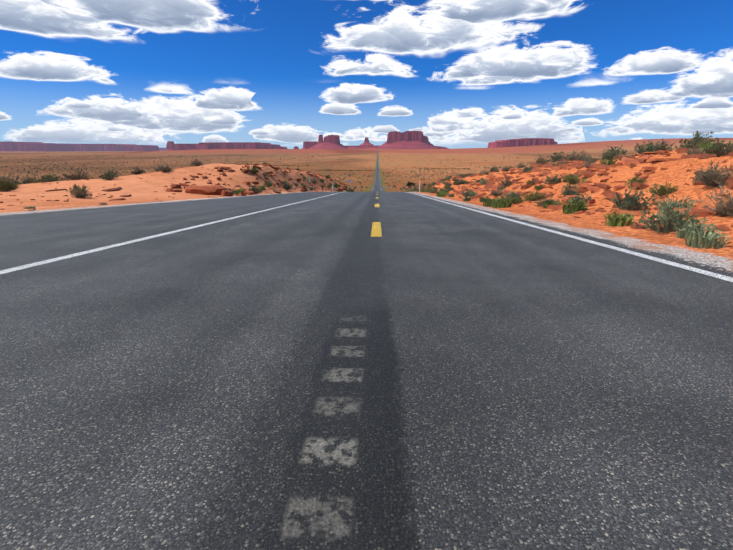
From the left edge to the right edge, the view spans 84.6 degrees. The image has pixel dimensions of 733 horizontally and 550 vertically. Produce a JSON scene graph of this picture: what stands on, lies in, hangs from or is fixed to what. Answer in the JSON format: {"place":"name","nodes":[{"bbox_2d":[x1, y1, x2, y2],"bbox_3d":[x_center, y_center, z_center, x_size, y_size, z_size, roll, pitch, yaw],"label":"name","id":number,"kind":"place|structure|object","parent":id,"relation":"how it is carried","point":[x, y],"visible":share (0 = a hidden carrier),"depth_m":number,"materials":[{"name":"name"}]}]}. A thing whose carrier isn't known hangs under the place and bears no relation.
{"place":"outdoors","nodes":[
{"label":"outdoors","id":0,"kind":"place"},
{"bbox_2d":[23,206,36,208],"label":"sand weed","id":1,"kind":"object","parent":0,"point":[30,207],"visible":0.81,"depth_m":14.20,"materials":[{"name":"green plant"}]},
{"bbox_2d":[0,192,300,215],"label":"gravel shoulder","id":2,"kind":"object","parent":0,"point":[54,210],"visible":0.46,"depth_m":15.79},
{"bbox_2d":[0,149,732,549],"bbox_3d":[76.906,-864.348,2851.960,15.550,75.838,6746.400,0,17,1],"label":"road asphalt","id":3,"kind":"structure","parent":0,"point":[332,373],"depth_m":1.84,"materials":[{"name":"grey asphalt"}]},
{"bbox_2d":[0,167,376,273],"bbox_3d":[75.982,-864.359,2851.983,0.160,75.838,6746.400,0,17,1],"label":"edge line","id":4,"kind":"object","parent":3,"relation":"on","point":[59,258],"visible":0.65,"depth_m":5.78,"materials":[{"name":"white paint"}]},
{"bbox_2d":[371,180,381,236],"bbox_3d":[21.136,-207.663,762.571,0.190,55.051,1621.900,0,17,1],"label":"yellow dashes","id":5,"kind":"structure","parent":3,"relation":"on","point":[376,230],"depth_m":8.20,"materials":[{"name":"paint"}]},
{"bbox_2d":[378,163,732,281],"bbox_3d":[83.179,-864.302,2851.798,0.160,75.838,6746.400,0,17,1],"label":"edge line","id":6,"kind":"object","parent":3,"relation":"on","point":[719,276],"visible":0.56,"depth_m":5.45,"materials":[{"name":"white paint"}]},
{"bbox_2d":[0,138,732,265],"bbox_3d":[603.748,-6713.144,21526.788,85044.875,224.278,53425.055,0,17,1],"label":"desert ground","id":7,"kind":"structure","parent":0,"point":[675,173],"depth_m":38.94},
{"bbox_2d":[0,179,17,191],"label":"sand shrub","id":8,"kind":"object","parent":7,"relation":"on","point":[7,187],"visible":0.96,"depth_m":26.07,"materials":[{"name":"green plant"}]},
{"bbox_2d":[0,175,20,185],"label":"sand shrub","id":9,"kind":"object","parent":7,"relation":"on","point":[12,180],"visible":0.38,"depth_m":29.95,"materials":[{"name":"green plant"}]},
{"bbox_2d":[19,177,39,183],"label":"shrub","id":10,"kind":"object","parent":7,"relation":"on","point":[28,181],"visible":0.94,"depth_m":44.38,"materials":[{"name":"green plant"}]},
{"bbox_2d":[0,141,74,150],"bbox_3d":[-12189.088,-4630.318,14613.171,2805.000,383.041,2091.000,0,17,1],"label":"mesa","id":11,"kind":"structure","parent":7,"relation":"on","point":[20,146],"depth_m":13970.56,"materials":[{"name":"stone"}]},
{"bbox_2d":[40,174,57,182],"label":"shrub","id":12,"kind":"object","parent":7,"relation":"on","point":[48,178],"visible":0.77,"depth_m":37.74,"materials":[{"name":"green plant"}]},
{"bbox_2d":[62,168,89,180],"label":"shrub","id":13,"kind":"object","parent":7,"relation":"on","point":[76,176],"visible":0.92,"depth_m":38.34,"materials":[{"name":"green plant"}]},
{"bbox_2d":[66,184,88,194],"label":"sand shrub","id":14,"kind":"object","parent":7,"relation":"on","point":[76,188],"visible":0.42,"depth_m":24.72,"materials":[{"name":"green plant"}]},
{"bbox_2d":[69,185,92,198],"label":"sand shrub","id":15,"kind":"object","parent":7,"relation":"on","point":[80,194],"visible":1,"depth_m":20.99,"materials":[{"name":"green plant"}]},
{"bbox_2d":[73,144,135,150],"bbox_3d":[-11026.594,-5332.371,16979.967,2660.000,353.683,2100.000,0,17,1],"label":"mesa","id":16,"kind":"structure","parent":7,"relation":"on","point":[97,147],"depth_m":16208.52,"materials":[{"name":"stone"}]},
{"bbox_2d":[100,170,117,179],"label":"sand shrub","id":17,"kind":"object","parent":7,"relation":"on","point":[106,176],"visible":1,"depth_m":32.13,"materials":[{"name":"green plant"}]},
{"bbox_2d":[99,169,119,176],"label":"sand shrub","id":18,"kind":"object","parent":7,"relation":"on","point":[108,171],"visible":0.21,"depth_m":35.49,"materials":[{"name":"green plant"}]},
{"bbox_2d":[130,166,145,174],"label":"sand shrub","id":19,"kind":"object","parent":7,"relation":"on","point":[137,171],"visible":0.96,"depth_m":35.33,"materials":[{"name":"green plant"}]},
{"bbox_2d":[122,145,158,150],"bbox_3d":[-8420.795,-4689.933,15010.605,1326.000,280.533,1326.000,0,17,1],"label":"mesa","id":20,"kind":"structure","parent":7,"relation":"on","point":[140,147],"depth_m":14565.79,"materials":[{"name":"stone"}]},
{"bbox_2d":[158,163,172,171],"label":"sand shrub","id":21,"kind":"object","parent":7,"relation":"on","point":[163,169],"visible":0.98,"depth_m":35.30,"materials":[{"name":"green plant"}]},
{"bbox_2d":[165,141,174,150],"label":"butte","id":22,"kind":"object","parent":7,"relation":"on","point":[170,145],"visible":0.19,"depth_m":11034.88,"materials":[{"name":"stone"}]},
{"bbox_2d":[191,158,203,165],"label":"sand shrub","id":23,"kind":"object","parent":7,"relation":"on","point":[196,163],"visible":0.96,"depth_m":39.82,"materials":[{"name":"green plant"}]},
{"bbox_2d":[166,185,246,195],"bbox_3d":[-11.773,-6.075,29.782,5.398,0.999,1.938,3,17,8],"label":"outcrop","id":24,"kind":"object","parent":7,"relation":"on","point":[213,190],"visible":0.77,"depth_m":29.12,"materials":[{"name":"stone"}]},
{"bbox_2d":[174,142,286,149],"bbox_3d":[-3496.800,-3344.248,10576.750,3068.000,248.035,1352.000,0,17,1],"label":"mesa","id":25,"kind":"structure","parent":7,"relation":"on","point":[231,145],"depth_m":10077.86,"materials":[{"name":"stone"}]},
{"bbox_2d":[193,144,213,149],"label":"mesa","id":26,"kind":"structure","parent":25,"relation":"attached to","point":[200,146],"depth_m":9785.51,"materials":[{"name":"stone"}]},
{"bbox_2d":[248,143,257,148],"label":"mesa","id":27,"kind":"structure","parent":25,"relation":"attached to","point":[252,145],"depth_m":9931.01,"materials":[{"name":"stone"}]},
{"bbox_2d":[233,187,245,194],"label":"verge weed","id":28,"kind":"object","parent":7,"relation":"on","point":[238,191],"visible":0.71,"depth_m":30.89,"materials":[{"name":"green plant"}]},
{"bbox_2d":[247,166,260,173],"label":"sand shrub","id":29,"kind":"object","parent":7,"relation":"on","point":[254,170],"visible":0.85,"depth_m":38.97,"materials":[{"name":"green plant"}]},
{"bbox_2d":[248,184,262,193],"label":"verge shrub","id":30,"kind":"object","parent":7,"relation":"on","point":[254,189],"visible":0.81,"depth_m":33.73,"materials":[{"name":"green plant"}]},
{"bbox_2d":[263,181,272,186],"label":"verge shrub","id":31,"kind":"object","parent":7,"relation":"on","point":[269,184],"visible":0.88,"depth_m":38.53,"materials":[{"name":"green plant"}]},
{"bbox_2d":[280,181,292,189],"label":"sand shrub","id":32,"kind":"object","parent":7,"relation":"on","point":[288,186],"visible":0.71,"depth_m":42.21,"materials":[{"name":"green plant"}]},
{"bbox_2d":[0,154,600,189],"bbox_3d":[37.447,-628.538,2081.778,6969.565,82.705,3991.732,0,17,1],"label":"scrub","id":33,"kind":"object","parent":7,"relation":"on","point":[181,156],"visible":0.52,"depth_m":1343.47,"materials":[{"name":"green plant"}]},
{"bbox_2d":[303,141,317,147],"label":"mesa","id":34,"kind":"structure","parent":7,"relation":"on","point":[309,143],"depth_m":9098.57,"materials":[{"name":"stone"}]},
{"bbox_2d":[309,135,347,148],"bbox_3d":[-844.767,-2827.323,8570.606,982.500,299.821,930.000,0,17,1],"label":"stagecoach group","id":35,"kind":"object","parent":7,"relation":"on","point":[330,142],"visible":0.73,"depth_m":8372.93,"materials":[{"name":"stone"}]},
{"bbox_2d":[359,137,372,145],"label":"butte","id":36,"kind":"object","parent":7,"relation":"on","point":[366,142],"visible":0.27,"depth_m":8782.74,"materials":[{"name":"red stone"}]},
{"bbox_2d":[0,145,732,230],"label":"rocks","id":37,"kind":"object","parent":7,"relation":"on","point":[596,186],"depth_m":17.95,"materials":[{"name":"stone"}]},
{"bbox_2d":[561,187,580,196],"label":"shrub","id":38,"kind":"object","parent":37,"relation":"on","point":[567,191],"visible":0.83,"depth_m":14.49,"materials":[{"name":"green plant"}]},
{"bbox_2d":[379,131,438,148],"bbox_3d":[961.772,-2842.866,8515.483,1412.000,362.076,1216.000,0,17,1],"label":"butte","id":39,"kind":"object","parent":7,"relation":"on","point":[408,140],"visible":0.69,"depth_m":8184.64,"materials":[{"name":"stone"}]},
{"bbox_2d":[429,188,437,193],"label":"verge shrub","id":40,"kind":"object","parent":7,"relation":"on","point":[433,191],"visible":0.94,"depth_m":38.23,"materials":[{"name":"green plant"}]},
{"bbox_2d":[436,191,447,196],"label":"verge weed","id":41,"kind":"object","parent":7,"relation":"on","point":[440,194],"visible":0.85,"depth_m":29.37,"materials":[{"name":"green plant"}]},
{"bbox_2d":[461,189,471,196],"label":"verge shrub","id":42,"kind":"object","parent":7,"relation":"on","point":[464,194],"visible":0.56,"depth_m":25.80,"materials":[{"name":"green plant"}]},
{"bbox_2d":[461,196,471,200],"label":"shrub","id":43,"kind":"object","parent":7,"relation":"on","point":[466,198],"visible":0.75,"depth_m":21.84,"materials":[{"name":"green plant"}]},
{"bbox_2d":[480,179,487,184],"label":"shrub","id":44,"kind":"object","parent":7,"relation":"on","point":[482,182],"visible":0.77,"depth_m":30.66,"materials":[{"name":"green plant"}]},
{"bbox_2d":[483,195,497,206],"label":"verge weed","id":45,"kind":"object","parent":7,"relation":"on","point":[488,204],"visible":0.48,"depth_m":16.70,"materials":[{"name":"green plant"}]},
{"bbox_2d":[489,186,505,195],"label":"bank shrub","id":46,"kind":"object","parent":7,"relation":"on","point":[497,193],"visible":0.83,"depth_m":21.56,"materials":[{"name":"green plant"}]},
{"bbox_2d":[488,197,513,207],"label":"verge weed","id":47,"kind":"object","parent":7,"relation":"on","point":[501,203],"visible":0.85,"depth_m":15.77,"materials":[{"name":"green plant"}]},
{"bbox_2d":[495,192,514,199],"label":"shrub","id":48,"kind":"object","parent":7,"relation":"on","point":[513,196],"visible":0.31,"depth_m":17.55,"materials":[{"name":"green plant"}]},
{"bbox_2d":[499,177,514,185],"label":"bank shrub","id":49,"kind":"object","parent":7,"relation":"on","point":[507,181],"visible":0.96,"depth_m":23.88,"materials":[{"name":"green plant"}]},
{"bbox_2d":[502,165,513,171],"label":"bank shrub","id":50,"kind":"object","parent":7,"relation":"on","point":[506,169],"visible":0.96,"depth_m":37.09,"materials":[{"name":"green plant"}]},
{"bbox_2d":[509,190,520,197],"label":"verge shrub","id":51,"kind":"object","parent":7,"relation":"on","point":[516,195],"visible":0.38,"depth_m":18.06,"materials":[{"name":"green plant"}]},
{"bbox_2d":[508,195,523,203],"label":"shrub","id":52,"kind":"object","parent":7,"relation":"on","point":[517,200],"visible":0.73,"depth_m":16.63,"materials":[{"name":"green plant"}]},
{"bbox_2d":[515,161,527,167],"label":"shrub","id":53,"kind":"object","parent":7,"relation":"on","point":[520,165],"visible":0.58,"depth_m":44.78,"materials":[{"name":"green plant"}]},
{"bbox_2d":[488,138,557,147],"bbox_3d":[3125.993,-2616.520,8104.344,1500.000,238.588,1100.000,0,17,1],"label":"mesa","id":54,"kind":"structure","parent":7,"relation":"on","point":[521,142],"depth_m":7701.40,"materials":[{"name":"stone"}]},
{"bbox_2d":[523,190,545,200],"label":"shrub","id":55,"kind":"object","parent":7,"relation":"on","point":[531,197],"visible":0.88,"depth_m":16.03,"materials":[{"name":"green plant"}]},
{"bbox_2d":[533,184,542,189],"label":"shrub","id":56,"kind":"object","parent":7,"relation":"on","point":[539,187],"visible":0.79,"depth_m":18.93,"materials":[{"name":"green plant"}]},
{"bbox_2d":[532,154,547,163],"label":"shrub","id":57,"kind":"object","parent":7,"relation":"on","point":[542,160],"visible":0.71,"depth_m":40.83,"materials":[{"name":"green plant"}]},
{"bbox_2d":[534,196,561,207],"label":"shrub","id":58,"kind":"object","parent":7,"relation":"on","point":[543,204],"visible":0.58,"depth_m":13.65,"materials":[{"name":"green plant"}]},
{"bbox_2d":[543,198,558,207],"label":"shrub","id":59,"kind":"object","parent":7,"relation":"on","point":[548,203],"visible":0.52,"depth_m":13.61,"materials":[{"name":"green plant"}]},
{"bbox_2d":[544,174,564,183],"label":"shrub","id":60,"kind":"object","parent":7,"relation":"on","point":[556,180],"visible":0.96,"depth_m":18.25,"materials":[{"name":"green plant"}]},
{"bbox_2d":[545,152,567,161],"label":"shrub","id":61,"kind":"object","parent":7,"relation":"on","point":[558,157],"visible":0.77,"depth_m":37.92,"materials":[{"name":"green plant"}]},
{"bbox_2d":[561,183,582,191],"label":"shrub","id":62,"kind":"object","parent":7,"relation":"on","point":[566,187],"visible":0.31,"depth_m":15.57,"materials":[{"name":"green plant"}]},
{"bbox_2d":[562,203,583,213],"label":"verge weed","id":63,"kind":"object","parent":7,"relation":"on","point":[567,211],"visible":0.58,"depth_m":11.57,"materials":[{"name":"green plant"}]},
{"bbox_2d":[561,198,589,211],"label":"slope tuft","id":64,"kind":"object","parent":7,"relation":"on","point":[584,205],"visible":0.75,"depth_m":11.58,"materials":[{"name":"green plant"}]},
{"bbox_2d":[562,173,589,184],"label":"shrub","id":65,"kind":"object","parent":7,"relation":"on","point":[573,178],"visible":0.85,"depth_m":16.61,"materials":[{"name":"green plant"}]},
{"bbox_2d":[565,149,590,161],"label":"shrub","id":66,"kind":"object","parent":7,"relation":"on","point":[571,159],"visible":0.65,"depth_m":31.11,"materials":[{"name":"green plant"}]},
{"bbox_2d":[567,192,590,203],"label":"verge shrub","id":67,"kind":"object","parent":7,"relation":"on","point":[578,198],"visible":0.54,"depth_m":12.52,"materials":[{"name":"green plant"}]},
{"bbox_2d":[574,152,589,160],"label":"shrub","id":68,"kind":"object","parent":7,"relation":"on","point":[580,158],"visible":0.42,"depth_m":29.40,"materials":[{"name":"green plant"}]},
{"bbox_2d":[583,159,595,167],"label":"bank shrub","id":69,"kind":"object","parent":7,"relation":"on","point":[588,163],"visible":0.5,"depth_m":19.54,"materials":[{"name":"green plant"}]},
{"bbox_2d":[584,156,599,162],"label":"bank shrub","id":70,"kind":"object","parent":7,"relation":"on","point":[591,159],"visible":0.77,"depth_m":24.70,"materials":[{"name":"green plant"}]},
{"bbox_2d":[598,149,619,159],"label":"bank shrub","id":71,"kind":"object","parent":7,"relation":"on","point":[606,156],"visible":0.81,"depth_m":22.74,"materials":[{"name":"green plant"}]},
{"bbox_2d":[599,158,618,164],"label":"shrub","id":72,"kind":"object","parent":7,"relation":"on","point":[610,162],"visible":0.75,"depth_m":17.95,"materials":[{"name":"green plant"}]},
{"bbox_2d":[602,145,627,155],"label":"shrub","id":73,"kind":"object","parent":7,"relation":"on","point":[618,151],"visible":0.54,"depth_m":29.36,"materials":[{"name":"green plant"}]},
{"bbox_2d":[604,209,635,226],"bbox_3d":[5.464,-1.270,8.718,0.683,0.432,0.666,-16,22,-39],"label":"verge weed","id":74,"kind":"object","parent":7,"relation":"on","point":[614,219],"visible":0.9,"depth_m":8.64,"materials":[{"name":"green plant"}]},
{"bbox_2d":[609,186,657,211],"bbox_3d":[6.608,-1.844,9.878,1.063,0.669,1.119,6,19,7],"label":"verge shrub","id":75,"kind":"object","parent":7,"relation":"on","point":[628,201],"visible":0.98,"depth_m":9.81,"materials":[{"name":"green plant"}]},
{"bbox_2d":[624,176,647,185],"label":"shrub","id":76,"kind":"object","parent":7,"relation":"on","point":[635,179],"visible":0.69,"depth_m":12.40,"materials":[{"name":"green plant"}]},
{"bbox_2d":[631,140,663,154],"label":"shrub","id":77,"kind":"object","parent":7,"relation":"on","point":[649,148],"visible":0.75,"depth_m":25.26,"materials":[{"name":"green plant"}]},
{"bbox_2d":[646,182,678,195],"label":"shrub","id":78,"kind":"object","parent":7,"relation":"on","point":[662,190],"visible":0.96,"depth_m":10.51,"materials":[{"name":"green plant"}]},
{"bbox_2d":[653,138,674,150],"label":"shrub","id":79,"kind":"object","parent":7,"relation":"on","point":[665,145],"visible":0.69,"depth_m":26.53,"materials":[{"name":"green plant"}]},
{"bbox_2d":[634,201,708,233],"bbox_3d":[5.530,-1.090,7.465,1.069,0.614,1.056,5,18,16],"label":"verge shrub","id":80,"kind":"object","parent":7,"relation":"on","point":[670,214],"visible":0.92,"depth_m":7.36,"materials":[{"name":"green plant"}]},
{"bbox_2d":[654,193,693,213],"bbox_3d":[6.672,-1.561,8.758,0.724,0.429,0.763,11,22,38],"label":"slope tuft","id":81,"kind":"object","parent":7,"relation":"on","point":[685,204],"visible":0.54,"depth_m":8.75,"materials":[{"name":"green plant"}]},
{"bbox_2d":[668,215,698,227],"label":"shrub","id":82,"kind":"object","parent":7,"relation":"on","point":[683,220],"visible":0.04,"depth_m":7.37,"materials":[{"name":"green plant"}]},
{"bbox_2d":[681,143,709,155],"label":"bank shrub","id":83,"kind":"object","parent":7,"relation":"on","point":[695,151],"visible":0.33,"depth_m":14.03,"materials":[{"name":"green plant"}]},
{"bbox_2d":[675,130,717,148],"bbox_3d":[19.647,-8.049,24.111,2.036,1.174,2.002,9,19,27],"label":"shrub","id":84,"kind":"object","parent":7,"relation":"on","point":[696,139],"visible":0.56,"depth_m":23.94,"materials":[{"name":"green plant"}]},
{"bbox_2d":[673,216,721,239],"bbox_3d":[5.481,-0.772,6.668,0.605,0.359,0.638,-14,23,-36],"label":"verge weed","id":85,"kind":"object","parent":7,"relation":"on","point":[700,226],"visible":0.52,"depth_m":6.68,"materials":[{"name":"green plant"}]},
{"bbox_2d":[679,224,730,248],"bbox_3d":[5.017,-0.558,5.920,0.574,0.340,0.605,-1,19,-10],"label":"verge weed","id":86,"kind":"object","parent":7,"relation":"on","point":[700,240],"visible":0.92,"depth_m":5.90,"materials":[{"name":"green plant"}]},
{"bbox_2d":[697,139,717,150],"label":"shrub","id":87,"kind":"object","parent":7,"relation":"on","point":[703,145],"visible":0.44,"depth_m":15.00,"materials":[{"name":"green plant"}]},
{"bbox_2d":[690,160,732,186],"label":"bank shrub","id":88,"kind":"object","parent":7,"relation":"on","point":[708,180],"visible":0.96,"depth_m":9.29,"materials":[{"name":"grey plant"}]},
{"bbox_2d":[695,165,728,180],"bbox_3d":[8.754,-2.547,10.191,0.791,0.445,0.750,4,19,-2],"label":"slope tuft","id":89,"kind":"object","parent":7,"relation":"on","point":[708,173],"visible":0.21,"depth_m":10.24,"materials":[{"name":"green plant"}]},
{"bbox_2d":[695,184,732,216],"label":"bank shrub","id":90,"kind":"object","parent":7,"relation":"on","point":[719,208],"visible":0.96,"depth_m":7.62,"materials":[{"name":"brown plant"}]},
{"bbox_2d":[703,139,732,156],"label":"bank shrub","id":91,"kind":"object","parent":7,"relation":"on","point":[716,148],"visible":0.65,"depth_m":13.52,"materials":[{"name":"green plant"}]},
{"bbox_2d":[717,146,732,156],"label":"bank shrub","id":92,"kind":"object","parent":7,"relation":"on","point":[726,151],"visible":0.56,"depth_m":13.42,"materials":[{"name":"green plant"}]},
{"bbox_2d":[0,0,732,148],"label":"sky","id":93,"kind":"structure","parent":0,"point":[284,73],"materials":[{"name":"blue"}]},
{"bbox_2d":[302,145,448,148],"bbox_3d":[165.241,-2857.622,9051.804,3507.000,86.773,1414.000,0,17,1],"label":"bench ridge","id":94,"kind":"structure","parent":0,"point":[363,147],"depth_m":8549.40,"materials":[{"name":"stone"}]},
{"bbox_2d":[411,192,732,272],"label":"gravel shoulder","id":95,"kind":"object","parent":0,"point":[663,250],"visible":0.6,"depth_m":6.28}
]}

